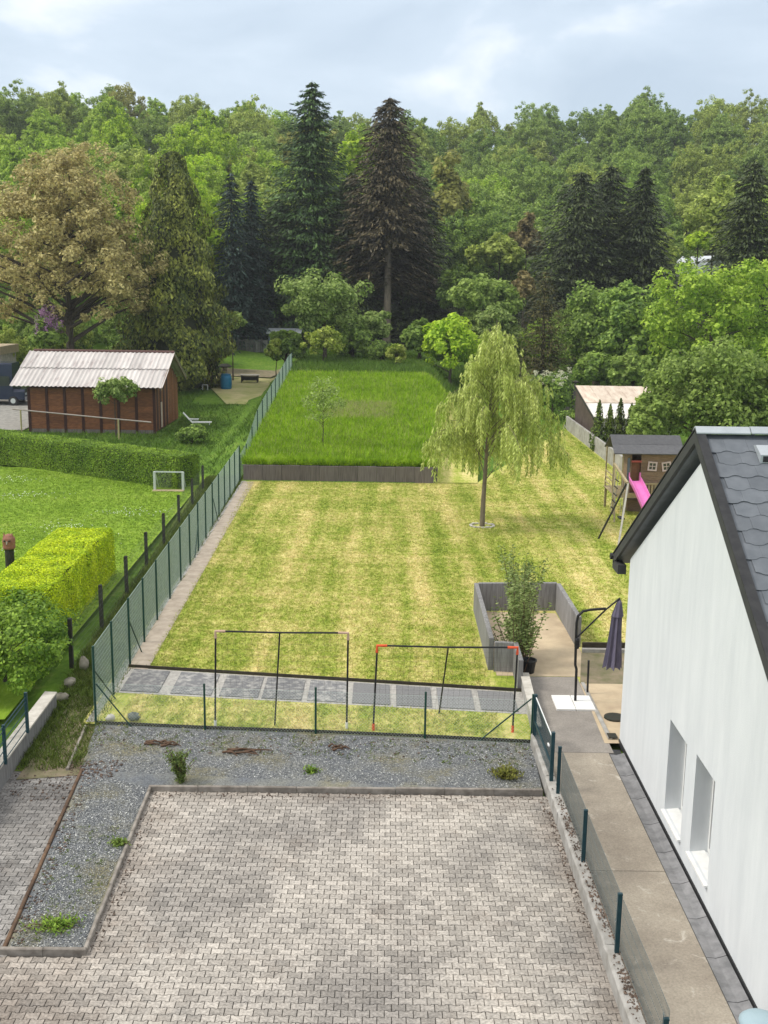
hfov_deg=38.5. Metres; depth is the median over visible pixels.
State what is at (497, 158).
woodland tree
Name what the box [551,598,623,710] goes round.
parasol
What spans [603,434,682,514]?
playhouse
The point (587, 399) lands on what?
sheet roof shed
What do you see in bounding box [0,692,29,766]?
short bar fence
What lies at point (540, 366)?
spruce tree
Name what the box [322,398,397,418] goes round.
seed heads
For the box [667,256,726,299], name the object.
distant house
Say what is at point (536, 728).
garden gate
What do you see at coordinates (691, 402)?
apple tree
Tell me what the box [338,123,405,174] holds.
woodland tree
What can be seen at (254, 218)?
spruce tree
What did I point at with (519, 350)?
woodland tree
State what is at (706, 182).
woodland tree
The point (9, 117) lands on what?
woodland tree
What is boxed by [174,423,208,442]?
bush
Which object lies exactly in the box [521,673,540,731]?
concrete wall
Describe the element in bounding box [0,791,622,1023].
parking court
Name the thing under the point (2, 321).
woodland tree
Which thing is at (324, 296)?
apple tree
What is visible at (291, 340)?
broadleaf tree
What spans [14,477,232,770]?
grass verge
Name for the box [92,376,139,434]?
fruit tree
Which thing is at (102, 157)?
woodland tree
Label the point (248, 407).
grass bank
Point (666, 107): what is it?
woodland tree
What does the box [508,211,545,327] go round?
broadleaf tree
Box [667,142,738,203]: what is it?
woodland tree
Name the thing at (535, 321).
woodland tree
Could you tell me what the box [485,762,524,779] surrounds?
weed
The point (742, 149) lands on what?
woodland tree
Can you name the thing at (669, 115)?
woodland tree
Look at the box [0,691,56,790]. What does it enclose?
driveway wall
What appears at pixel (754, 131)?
woodland tree
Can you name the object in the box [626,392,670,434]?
apple tree
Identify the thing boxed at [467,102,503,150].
woodland tree
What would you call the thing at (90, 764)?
leaf litter
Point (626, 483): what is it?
swing frame
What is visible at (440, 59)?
sky
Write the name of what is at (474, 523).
stone ring
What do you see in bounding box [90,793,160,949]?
leaf litter
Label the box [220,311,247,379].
tree
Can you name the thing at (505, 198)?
woodland tree
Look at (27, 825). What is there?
driveway
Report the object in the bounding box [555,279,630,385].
broadleaf tree
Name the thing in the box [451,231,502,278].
woodland tree
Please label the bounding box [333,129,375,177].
lime tree
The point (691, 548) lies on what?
white house
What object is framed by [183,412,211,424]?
deck chair
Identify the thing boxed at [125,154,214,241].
woodland tree
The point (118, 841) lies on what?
weed
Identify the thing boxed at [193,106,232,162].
woodland tree
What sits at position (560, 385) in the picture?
flowering bush
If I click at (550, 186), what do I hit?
woodland tree
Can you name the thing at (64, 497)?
daisies
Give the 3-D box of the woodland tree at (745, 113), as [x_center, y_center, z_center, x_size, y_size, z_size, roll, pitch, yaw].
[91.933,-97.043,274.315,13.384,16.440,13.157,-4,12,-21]
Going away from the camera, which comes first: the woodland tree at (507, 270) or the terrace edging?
the terrace edging
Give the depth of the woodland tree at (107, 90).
241.67 m
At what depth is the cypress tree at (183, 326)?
90.84 m
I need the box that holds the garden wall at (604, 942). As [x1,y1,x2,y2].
[530,734,645,1023]
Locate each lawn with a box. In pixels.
[0,467,206,718]
[82,481,530,738]
[435,403,477,482]
[477,429,638,681]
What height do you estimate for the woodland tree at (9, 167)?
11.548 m
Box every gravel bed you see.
[8,771,147,946]
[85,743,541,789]
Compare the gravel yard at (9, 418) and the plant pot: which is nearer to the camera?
the plant pot
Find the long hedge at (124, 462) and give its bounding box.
[0,429,199,488]
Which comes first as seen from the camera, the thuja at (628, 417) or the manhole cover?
the manhole cover
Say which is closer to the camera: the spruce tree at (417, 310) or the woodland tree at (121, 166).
the spruce tree at (417, 310)
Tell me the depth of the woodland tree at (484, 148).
227.08 m
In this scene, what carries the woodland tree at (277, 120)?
on the hillside
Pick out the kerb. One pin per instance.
(5, 949)
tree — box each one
[0,78,47,143]
[0,126,8,144]
[0,132,50,173]
[0,141,168,348]
[0,154,23,190]
[0,172,19,186]
[0,173,35,256]
[0,205,77,297]
[0,282,7,301]
[0,292,28,346]
[0,312,36,345]
[0,325,31,365]
[3,305,39,357]
[10,175,67,203]
[15,106,70,149]
[15,139,102,187]
[16,87,67,127]
[20,194,81,282]
[22,117,65,156]
[23,325,60,367]
[25,132,86,188]
[29,298,93,350]
[30,81,82,137]
[40,287,75,313]
[40,312,86,348]
[60,92,89,126]
[64,128,93,158]
[68,93,124,137]
[74,94,110,149]
[75,173,125,215]
[78,191,150,295]
[80,319,106,349]
[87,146,117,174]
[88,96,147,161]
[88,107,144,159]
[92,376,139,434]
[93,147,165,214]
[95,83,133,116]
[96,276,141,335]
[99,296,146,348]
[103,141,136,198]
[106,317,146,349]
[108,82,149,134]
[112,151,241,391]
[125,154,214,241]
[128,104,171,155]
[130,164,224,296]
[133,190,155,235]
[143,96,171,141]
[147,181,223,231]
[152,108,246,186]
[157,115,204,164]
[167,92,209,127]
[173,98,209,124]
[183,151,228,196]
[187,158,232,230]
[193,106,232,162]
[203,173,274,355]
[208,309,224,363]
[211,100,266,133]
[216,195,280,281]
[217,175,300,231]
[217,201,321,341]
[219,128,288,170]
[220,180,286,339]
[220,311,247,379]
[222,94,285,161]
[223,147,292,188]
[225,182,299,215]
[226,139,289,189]
[226,154,281,207]
[232,100,255,132]
[247,82,374,345]
[258,107,298,129]
[263,329,306,362]
[268,122,296,162]
[273,118,337,179]
[273,267,374,357]
[282,150,359,209]
[287,130,330,182]
[301,376,346,441]
[302,173,403,342]
[328,111,359,148]
[328,160,373,179]
[333,98,447,350]
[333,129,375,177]
[336,324,372,356]
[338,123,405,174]
[341,112,380,139]
[350,310,392,340]
[352,164,374,194]
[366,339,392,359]
[370,179,465,351]
[374,214,466,304]
[378,111,434,143]
[399,109,418,129]
[399,317,428,358]
[400,119,438,170]
[402,154,435,188]
[408,170,438,192]
[415,117,454,162]
[418,191,510,280]
[421,312,481,383]
[426,149,475,232]
[429,179,504,241]
[434,116,488,158]
[435,264,478,355]
[436,164,489,194]
[437,128,468,154]
[446,273,525,314]
[449,154,474,171]
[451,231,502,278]
[454,124,520,172]
[460,172,513,214]
[460,308,479,356]
[464,231,525,279]
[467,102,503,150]
[470,303,521,370]
[471,145,529,191]
[475,328,529,376]
[477,184,543,223]
[477,207,546,300]
[481,144,527,175]
[487,161,557,207]
[492,122,523,149]
[498,147,565,199]
[503,109,554,149]
[504,200,552,280]
[506,172,647,364]
[508,204,584,308]
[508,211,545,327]
[510,329,550,376]
[511,270,536,327]
[513,101,560,148]
[514,271,577,386]
[521,140,555,179]
[522,318,555,366]
[533,177,577,207]
[537,110,567,155]
[538,183,581,216]
[545,306,591,365]
[547,165,683,344]
[551,138,600,177]
[555,107,608,160]
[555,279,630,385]
[558,156,612,193]
[562,315,600,372]
[564,162,626,195]
[567,203,681,293]
[573,350,613,385]
[578,173,662,220]
[582,104,623,142]
[589,105,627,138]
[589,117,627,172]
[590,180,641,225]
[591,279,668,361]
[598,158,671,197]
[598,166,680,305]
[601,127,655,172]
[607,350,665,385]
[609,146,658,188]
[621,85,658,124]
[621,92,685,128]
[624,212,702,299]
[625,100,668,164]
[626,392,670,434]
[635,334,767,434]
[640,194,687,261]
[640,257,767,366]
[648,114,693,176]
[651,177,685,231]
[652,111,696,177]
[654,179,710,255]
[655,148,715,196]
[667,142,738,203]
[681,165,716,217]
[681,174,743,334]
[683,160,767,363]
[683,230,714,339]
[684,104,729,136]
[689,94,744,149]
[689,178,740,258]
[697,112,739,158]
[699,114,752,173]
[707,169,745,260]
[707,357,767,434]
[713,140,767,182]
[714,183,767,262]
[728,147,767,185]
[730,88,767,144]
[732,198,767,284]
[742,122,767,152]
[753,132,767,174]
[754,108,767,138]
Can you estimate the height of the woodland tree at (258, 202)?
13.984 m
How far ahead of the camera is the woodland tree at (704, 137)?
240.28 m
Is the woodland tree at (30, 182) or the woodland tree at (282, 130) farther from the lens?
the woodland tree at (282, 130)
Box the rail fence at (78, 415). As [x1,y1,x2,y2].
[12,408,150,438]
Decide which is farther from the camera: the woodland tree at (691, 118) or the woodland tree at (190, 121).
the woodland tree at (691, 118)
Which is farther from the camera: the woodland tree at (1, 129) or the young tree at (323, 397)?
the woodland tree at (1, 129)
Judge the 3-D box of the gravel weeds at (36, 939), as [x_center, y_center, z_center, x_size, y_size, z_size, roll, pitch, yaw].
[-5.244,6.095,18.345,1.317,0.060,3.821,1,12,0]
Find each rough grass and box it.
[75,474,243,680]
[289,348,483,404]
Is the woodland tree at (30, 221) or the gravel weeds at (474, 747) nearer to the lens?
the gravel weeds at (474, 747)
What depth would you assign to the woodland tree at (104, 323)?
107.38 m
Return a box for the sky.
[0,0,767,149]
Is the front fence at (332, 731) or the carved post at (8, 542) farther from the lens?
the carved post at (8, 542)
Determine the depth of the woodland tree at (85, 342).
98.32 m
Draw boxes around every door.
[161,402,162,426]
[630,462,639,491]
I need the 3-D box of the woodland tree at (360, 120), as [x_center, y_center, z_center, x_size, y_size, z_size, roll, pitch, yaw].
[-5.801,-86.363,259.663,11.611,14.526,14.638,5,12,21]
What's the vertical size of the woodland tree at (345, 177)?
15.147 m
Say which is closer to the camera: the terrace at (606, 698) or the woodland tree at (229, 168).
the terrace at (606, 698)
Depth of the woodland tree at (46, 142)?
165.70 m
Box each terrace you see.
[580,653,624,683]
[580,683,622,742]
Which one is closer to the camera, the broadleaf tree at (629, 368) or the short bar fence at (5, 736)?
the short bar fence at (5, 736)
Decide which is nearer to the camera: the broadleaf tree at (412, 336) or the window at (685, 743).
the window at (685, 743)
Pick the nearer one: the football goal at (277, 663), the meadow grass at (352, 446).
the football goal at (277, 663)
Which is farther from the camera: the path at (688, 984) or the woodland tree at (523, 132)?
the woodland tree at (523, 132)
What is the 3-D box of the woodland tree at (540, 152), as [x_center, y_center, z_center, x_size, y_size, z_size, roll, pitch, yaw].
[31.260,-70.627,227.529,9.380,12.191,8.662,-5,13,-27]
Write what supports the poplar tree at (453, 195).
on the ground at (242, 359)
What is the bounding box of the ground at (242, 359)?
[0,145,731,796]
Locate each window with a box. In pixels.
[647,461,657,470]
[662,461,670,471]
[681,743,686,809]
[707,779,714,853]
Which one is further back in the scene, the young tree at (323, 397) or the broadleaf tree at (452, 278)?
the broadleaf tree at (452, 278)
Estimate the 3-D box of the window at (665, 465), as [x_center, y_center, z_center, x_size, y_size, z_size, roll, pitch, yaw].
[12.369,-1.993,48.148,0.400,0.400,0.040,-8,11,2]
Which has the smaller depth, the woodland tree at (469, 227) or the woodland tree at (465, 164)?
the woodland tree at (469, 227)
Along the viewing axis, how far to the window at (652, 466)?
48.13 m
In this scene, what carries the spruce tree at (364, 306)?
on the hillside
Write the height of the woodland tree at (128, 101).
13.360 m
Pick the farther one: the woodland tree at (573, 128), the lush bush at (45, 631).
the woodland tree at (573, 128)
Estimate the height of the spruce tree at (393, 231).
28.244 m
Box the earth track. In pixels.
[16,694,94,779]
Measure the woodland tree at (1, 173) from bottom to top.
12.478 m
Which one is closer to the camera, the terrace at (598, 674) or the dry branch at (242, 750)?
the dry branch at (242, 750)
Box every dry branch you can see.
[144,740,180,746]
[222,748,269,755]
[328,743,349,750]
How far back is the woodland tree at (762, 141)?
231.06 m
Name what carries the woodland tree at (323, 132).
on the hillside
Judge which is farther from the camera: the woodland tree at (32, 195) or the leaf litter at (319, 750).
the woodland tree at (32, 195)
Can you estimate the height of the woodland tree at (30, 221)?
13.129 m
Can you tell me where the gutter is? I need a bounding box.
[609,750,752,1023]
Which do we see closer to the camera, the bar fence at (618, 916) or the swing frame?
the bar fence at (618, 916)
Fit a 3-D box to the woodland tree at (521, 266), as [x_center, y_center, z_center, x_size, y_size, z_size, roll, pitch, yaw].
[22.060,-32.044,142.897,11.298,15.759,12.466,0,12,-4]
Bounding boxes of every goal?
[152,471,185,491]
[214,630,349,728]
[372,644,518,732]
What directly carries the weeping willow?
on the lawn at (502, 681)
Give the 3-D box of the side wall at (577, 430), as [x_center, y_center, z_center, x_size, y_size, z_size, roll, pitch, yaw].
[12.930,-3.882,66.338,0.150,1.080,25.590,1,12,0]
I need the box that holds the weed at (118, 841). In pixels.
[107,836,131,847]
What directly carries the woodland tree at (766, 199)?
on the hillside
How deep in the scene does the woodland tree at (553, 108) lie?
273.10 m
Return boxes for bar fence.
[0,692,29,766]
[556,746,669,1023]
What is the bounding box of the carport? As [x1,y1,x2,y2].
[0,344,18,361]
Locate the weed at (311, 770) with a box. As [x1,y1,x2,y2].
[301,764,322,774]
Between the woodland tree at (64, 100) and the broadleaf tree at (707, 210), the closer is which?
the broadleaf tree at (707, 210)
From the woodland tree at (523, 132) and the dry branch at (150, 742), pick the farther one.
the woodland tree at (523, 132)
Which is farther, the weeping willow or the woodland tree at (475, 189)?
the woodland tree at (475, 189)
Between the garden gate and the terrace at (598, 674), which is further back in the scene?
the terrace at (598, 674)
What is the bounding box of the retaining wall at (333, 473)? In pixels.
[243,464,437,482]
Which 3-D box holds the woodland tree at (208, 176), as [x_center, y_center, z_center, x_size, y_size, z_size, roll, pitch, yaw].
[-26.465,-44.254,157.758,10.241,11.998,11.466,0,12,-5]
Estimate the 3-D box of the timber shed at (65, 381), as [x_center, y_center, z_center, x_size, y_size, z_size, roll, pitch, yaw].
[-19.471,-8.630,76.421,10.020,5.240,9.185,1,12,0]
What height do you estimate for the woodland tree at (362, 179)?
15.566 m
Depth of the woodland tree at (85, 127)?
198.76 m
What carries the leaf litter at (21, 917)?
on the gravel bed at (99, 823)
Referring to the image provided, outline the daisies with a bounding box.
[2,475,180,533]
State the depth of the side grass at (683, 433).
81.37 m
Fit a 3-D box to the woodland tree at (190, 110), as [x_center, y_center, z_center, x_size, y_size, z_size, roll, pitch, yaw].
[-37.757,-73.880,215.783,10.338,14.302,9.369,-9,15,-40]
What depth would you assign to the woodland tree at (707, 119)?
254.97 m
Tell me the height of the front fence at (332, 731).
1.190 m
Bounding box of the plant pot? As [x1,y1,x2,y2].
[523,657,536,673]
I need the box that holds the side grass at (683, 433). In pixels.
[546,383,762,456]
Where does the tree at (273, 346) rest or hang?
on the ground at (242, 359)
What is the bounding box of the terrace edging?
[581,642,624,739]
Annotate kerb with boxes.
[0,725,542,956]
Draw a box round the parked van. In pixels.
[0,361,26,405]
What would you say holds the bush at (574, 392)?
on the ground at (242, 359)
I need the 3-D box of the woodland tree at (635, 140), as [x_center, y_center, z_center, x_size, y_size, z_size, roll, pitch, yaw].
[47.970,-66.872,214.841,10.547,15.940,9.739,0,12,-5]
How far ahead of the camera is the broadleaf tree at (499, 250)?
125.17 m
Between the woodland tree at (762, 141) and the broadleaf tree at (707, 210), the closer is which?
the broadleaf tree at (707, 210)
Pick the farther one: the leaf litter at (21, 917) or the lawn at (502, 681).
the lawn at (502, 681)
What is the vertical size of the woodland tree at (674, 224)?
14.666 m
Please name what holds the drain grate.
on the terrace at (606, 698)
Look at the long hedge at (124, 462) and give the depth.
56.03 m
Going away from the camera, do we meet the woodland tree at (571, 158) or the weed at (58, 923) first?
the weed at (58, 923)
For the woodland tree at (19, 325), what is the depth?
100.06 m
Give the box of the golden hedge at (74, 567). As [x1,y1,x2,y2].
[0,527,116,643]
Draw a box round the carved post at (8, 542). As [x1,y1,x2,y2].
[2,533,15,574]
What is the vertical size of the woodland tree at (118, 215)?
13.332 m
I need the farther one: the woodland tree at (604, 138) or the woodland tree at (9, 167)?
the woodland tree at (604, 138)
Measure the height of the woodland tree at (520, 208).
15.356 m
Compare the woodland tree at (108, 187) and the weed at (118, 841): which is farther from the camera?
the woodland tree at (108, 187)
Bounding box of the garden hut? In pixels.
[266,328,302,354]
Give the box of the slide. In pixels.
[629,472,649,508]
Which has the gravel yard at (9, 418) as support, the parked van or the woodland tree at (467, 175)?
the parked van
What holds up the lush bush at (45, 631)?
on the lawn at (9, 700)
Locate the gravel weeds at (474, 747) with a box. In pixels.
[96,725,532,767]
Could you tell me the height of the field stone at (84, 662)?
0.442 m
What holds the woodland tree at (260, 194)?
on the hillside
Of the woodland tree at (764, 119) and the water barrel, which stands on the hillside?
the woodland tree at (764, 119)
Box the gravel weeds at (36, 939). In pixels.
[17,824,119,942]
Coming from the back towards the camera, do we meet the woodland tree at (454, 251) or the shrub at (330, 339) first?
the woodland tree at (454, 251)
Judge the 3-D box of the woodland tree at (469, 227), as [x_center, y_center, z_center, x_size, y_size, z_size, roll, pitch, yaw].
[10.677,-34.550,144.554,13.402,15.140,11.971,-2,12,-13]
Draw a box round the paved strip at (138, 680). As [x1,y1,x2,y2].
[115,664,526,713]
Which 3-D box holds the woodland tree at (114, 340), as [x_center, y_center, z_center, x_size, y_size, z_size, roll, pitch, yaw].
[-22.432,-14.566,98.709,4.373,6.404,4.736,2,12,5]
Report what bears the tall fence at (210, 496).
on the lawn at (502, 681)
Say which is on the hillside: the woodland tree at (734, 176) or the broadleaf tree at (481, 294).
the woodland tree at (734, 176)
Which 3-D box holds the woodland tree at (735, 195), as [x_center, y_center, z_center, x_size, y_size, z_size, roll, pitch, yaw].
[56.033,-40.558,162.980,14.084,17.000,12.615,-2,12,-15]
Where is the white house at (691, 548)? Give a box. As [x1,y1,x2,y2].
[610,426,767,1010]
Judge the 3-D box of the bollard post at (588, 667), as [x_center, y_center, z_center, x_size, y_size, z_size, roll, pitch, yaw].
[4.999,4.047,26.950,0.057,0.871,0.052,-4,13,-22]
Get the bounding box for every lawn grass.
[214,480,517,553]
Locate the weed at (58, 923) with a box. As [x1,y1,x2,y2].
[21,909,86,936]
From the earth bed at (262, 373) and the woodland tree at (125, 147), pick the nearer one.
the earth bed at (262, 373)
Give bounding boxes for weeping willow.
[420,322,572,526]
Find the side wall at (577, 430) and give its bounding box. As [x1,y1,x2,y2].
[564,416,622,471]
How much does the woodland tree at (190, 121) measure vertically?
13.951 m
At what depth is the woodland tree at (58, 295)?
107.30 m
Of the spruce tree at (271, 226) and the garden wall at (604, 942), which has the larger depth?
the spruce tree at (271, 226)
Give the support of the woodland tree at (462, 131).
on the hillside
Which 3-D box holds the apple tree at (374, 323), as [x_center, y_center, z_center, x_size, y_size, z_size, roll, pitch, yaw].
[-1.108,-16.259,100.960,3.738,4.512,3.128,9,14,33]
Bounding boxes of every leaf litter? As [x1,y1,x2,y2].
[6,768,70,800]
[11,770,100,944]
[64,760,126,780]
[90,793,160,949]
[93,728,531,764]
[152,791,542,799]
[540,800,589,927]
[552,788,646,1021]
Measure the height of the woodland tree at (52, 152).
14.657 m
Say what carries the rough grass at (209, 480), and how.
on the grass verge
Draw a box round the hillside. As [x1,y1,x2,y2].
[6,143,722,350]
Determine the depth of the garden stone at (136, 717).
24.92 m
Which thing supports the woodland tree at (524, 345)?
on the ground at (242, 359)
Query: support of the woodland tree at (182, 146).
on the hillside
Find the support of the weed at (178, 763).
on the gravel bed at (145, 779)
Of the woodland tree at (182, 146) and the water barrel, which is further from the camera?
the woodland tree at (182, 146)
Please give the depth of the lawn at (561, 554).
45.30 m
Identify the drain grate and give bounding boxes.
[607,733,617,737]
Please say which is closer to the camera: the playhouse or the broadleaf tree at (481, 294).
the playhouse
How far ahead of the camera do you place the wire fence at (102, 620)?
34.96 m
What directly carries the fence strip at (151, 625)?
on the lawn at (502, 681)
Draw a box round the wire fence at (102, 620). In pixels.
[67,465,203,668]
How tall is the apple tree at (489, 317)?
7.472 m
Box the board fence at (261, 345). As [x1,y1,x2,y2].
[233,339,267,351]
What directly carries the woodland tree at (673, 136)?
on the hillside
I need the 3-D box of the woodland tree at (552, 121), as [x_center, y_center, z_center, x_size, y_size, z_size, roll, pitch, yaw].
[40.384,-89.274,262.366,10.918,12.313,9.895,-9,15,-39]
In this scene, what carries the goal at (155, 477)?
on the lawn at (9, 700)
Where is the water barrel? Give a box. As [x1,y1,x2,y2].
[220,374,231,388]
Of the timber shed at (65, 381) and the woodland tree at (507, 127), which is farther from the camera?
the woodland tree at (507, 127)
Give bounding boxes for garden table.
[240,374,259,382]
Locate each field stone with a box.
[56,692,68,700]
[64,677,75,687]
[79,656,88,670]
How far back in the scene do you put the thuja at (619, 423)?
67.04 m
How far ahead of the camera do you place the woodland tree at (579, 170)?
189.30 m
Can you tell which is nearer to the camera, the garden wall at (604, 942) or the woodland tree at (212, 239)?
the garden wall at (604, 942)
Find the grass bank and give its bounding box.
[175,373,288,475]
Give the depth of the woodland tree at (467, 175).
191.57 m
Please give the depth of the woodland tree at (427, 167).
191.00 m
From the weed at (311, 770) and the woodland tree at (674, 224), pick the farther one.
the woodland tree at (674, 224)
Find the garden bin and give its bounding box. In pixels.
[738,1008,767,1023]
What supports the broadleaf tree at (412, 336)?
on the ground at (242, 359)
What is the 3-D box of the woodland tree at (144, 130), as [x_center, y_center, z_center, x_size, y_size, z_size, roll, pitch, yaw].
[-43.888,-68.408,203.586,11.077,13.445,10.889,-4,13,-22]
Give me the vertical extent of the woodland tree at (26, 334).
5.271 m
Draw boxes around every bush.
[0,586,82,694]
[27,304,68,348]
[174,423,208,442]
[528,367,575,415]
[559,380,578,410]
[559,409,574,424]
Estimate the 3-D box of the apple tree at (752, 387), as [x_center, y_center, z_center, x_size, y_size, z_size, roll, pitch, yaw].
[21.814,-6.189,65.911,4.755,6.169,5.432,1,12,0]
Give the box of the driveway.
[0,771,76,956]
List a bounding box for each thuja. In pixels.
[588,399,606,450]
[602,404,615,447]
[612,398,626,434]
[624,402,632,434]
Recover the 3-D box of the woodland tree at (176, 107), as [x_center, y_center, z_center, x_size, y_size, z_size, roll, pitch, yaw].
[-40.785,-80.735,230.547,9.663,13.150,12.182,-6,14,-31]
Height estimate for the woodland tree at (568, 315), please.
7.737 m
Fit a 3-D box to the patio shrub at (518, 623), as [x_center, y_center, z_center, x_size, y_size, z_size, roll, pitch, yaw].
[3.586,2.428,28.997,1.556,3.091,3.072,1,12,0]
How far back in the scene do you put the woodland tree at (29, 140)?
184.91 m
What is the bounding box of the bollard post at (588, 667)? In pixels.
[586,660,589,691]
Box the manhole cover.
[604,712,620,721]
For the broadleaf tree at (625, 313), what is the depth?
93.25 m
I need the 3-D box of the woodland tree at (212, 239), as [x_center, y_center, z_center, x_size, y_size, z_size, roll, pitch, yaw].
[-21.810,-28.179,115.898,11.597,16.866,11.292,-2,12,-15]
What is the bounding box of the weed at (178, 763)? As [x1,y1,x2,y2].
[163,747,197,783]
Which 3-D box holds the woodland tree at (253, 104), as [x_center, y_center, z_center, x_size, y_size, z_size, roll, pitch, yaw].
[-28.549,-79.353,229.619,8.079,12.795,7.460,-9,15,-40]
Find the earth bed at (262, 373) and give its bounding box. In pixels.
[219,363,292,376]
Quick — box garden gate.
[532,694,554,780]
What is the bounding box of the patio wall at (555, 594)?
[473,582,581,687]
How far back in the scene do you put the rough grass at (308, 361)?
91.28 m
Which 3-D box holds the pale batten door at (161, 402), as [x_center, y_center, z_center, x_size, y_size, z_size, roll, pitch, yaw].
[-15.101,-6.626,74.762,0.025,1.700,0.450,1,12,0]
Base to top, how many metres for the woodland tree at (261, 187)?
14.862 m
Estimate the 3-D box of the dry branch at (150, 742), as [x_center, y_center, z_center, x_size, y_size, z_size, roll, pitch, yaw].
[-4.763,4.979,23.704,0.852,0.119,0.228,4,12,15]
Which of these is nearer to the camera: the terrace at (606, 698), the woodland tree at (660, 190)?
the terrace at (606, 698)
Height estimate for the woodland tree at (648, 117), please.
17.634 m
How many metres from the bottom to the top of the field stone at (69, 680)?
0.247 m
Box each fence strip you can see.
[86,481,245,721]
[128,482,252,668]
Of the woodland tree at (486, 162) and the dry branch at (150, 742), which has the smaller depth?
the dry branch at (150, 742)
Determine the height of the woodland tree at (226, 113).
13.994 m
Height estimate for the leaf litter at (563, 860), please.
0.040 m
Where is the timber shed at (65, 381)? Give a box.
[10,349,186,433]
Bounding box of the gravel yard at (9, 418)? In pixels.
[0,400,28,429]
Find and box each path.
[211,377,275,403]
[530,676,736,1023]
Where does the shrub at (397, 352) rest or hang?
on the ground at (242, 359)
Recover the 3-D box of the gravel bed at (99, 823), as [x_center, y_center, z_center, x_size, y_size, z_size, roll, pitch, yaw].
[-5.170,5.902,19.435,1.422,0.001,6.268,0,12,-5]
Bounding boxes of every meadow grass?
[240,454,440,466]
[241,368,450,466]
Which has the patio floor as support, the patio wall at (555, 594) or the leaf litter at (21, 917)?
the patio wall at (555, 594)
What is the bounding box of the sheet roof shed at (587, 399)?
[574,385,670,434]
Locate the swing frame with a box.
[598,463,628,543]
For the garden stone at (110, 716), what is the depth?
24.94 m
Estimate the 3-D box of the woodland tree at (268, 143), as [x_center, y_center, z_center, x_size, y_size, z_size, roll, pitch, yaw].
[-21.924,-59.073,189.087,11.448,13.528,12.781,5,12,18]
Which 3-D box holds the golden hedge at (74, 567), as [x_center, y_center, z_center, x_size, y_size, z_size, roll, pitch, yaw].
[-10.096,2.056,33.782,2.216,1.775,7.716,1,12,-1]
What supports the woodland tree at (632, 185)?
on the hillside
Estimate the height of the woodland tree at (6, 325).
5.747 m
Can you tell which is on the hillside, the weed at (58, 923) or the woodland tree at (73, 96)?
the woodland tree at (73, 96)
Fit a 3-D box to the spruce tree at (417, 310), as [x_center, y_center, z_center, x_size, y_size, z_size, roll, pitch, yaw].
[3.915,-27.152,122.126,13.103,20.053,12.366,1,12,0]
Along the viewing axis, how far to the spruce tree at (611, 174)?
120.41 m
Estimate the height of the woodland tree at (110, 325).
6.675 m
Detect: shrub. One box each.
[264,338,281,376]
[300,325,345,359]
[385,343,406,362]
[490,544,552,672]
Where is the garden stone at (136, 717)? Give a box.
[127,712,139,720]
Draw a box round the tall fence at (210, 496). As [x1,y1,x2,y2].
[91,445,239,725]
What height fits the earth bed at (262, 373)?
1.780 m
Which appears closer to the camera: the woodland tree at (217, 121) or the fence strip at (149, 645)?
the fence strip at (149, 645)
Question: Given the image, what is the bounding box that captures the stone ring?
[469,522,494,527]
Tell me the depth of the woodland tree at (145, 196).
131.32 m
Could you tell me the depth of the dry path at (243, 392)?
93.82 m
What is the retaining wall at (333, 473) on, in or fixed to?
on the ground at (242, 359)
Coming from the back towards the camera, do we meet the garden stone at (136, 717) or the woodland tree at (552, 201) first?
the woodland tree at (552, 201)
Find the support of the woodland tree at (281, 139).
on the hillside
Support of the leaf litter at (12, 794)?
on the driveway
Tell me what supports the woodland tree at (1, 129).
on the hillside
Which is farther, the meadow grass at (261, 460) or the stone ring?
the meadow grass at (261, 460)
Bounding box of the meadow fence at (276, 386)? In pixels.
[240,353,291,480]
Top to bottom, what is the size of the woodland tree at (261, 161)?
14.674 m
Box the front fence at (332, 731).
[95,683,533,742]
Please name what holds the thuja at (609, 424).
on the ground at (242, 359)
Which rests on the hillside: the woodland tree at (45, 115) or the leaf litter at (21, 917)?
the woodland tree at (45, 115)
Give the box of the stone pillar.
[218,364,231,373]
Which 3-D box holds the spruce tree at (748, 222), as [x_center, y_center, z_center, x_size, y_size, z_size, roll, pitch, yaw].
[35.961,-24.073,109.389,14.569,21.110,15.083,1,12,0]
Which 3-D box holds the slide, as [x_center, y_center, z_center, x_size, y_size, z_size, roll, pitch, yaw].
[11.192,-0.544,47.088,0.557,1.895,2.884,-1,12,-10]
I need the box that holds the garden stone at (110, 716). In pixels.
[105,714,114,720]
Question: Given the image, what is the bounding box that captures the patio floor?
[486,611,581,676]
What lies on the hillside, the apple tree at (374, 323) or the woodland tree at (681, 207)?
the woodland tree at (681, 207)

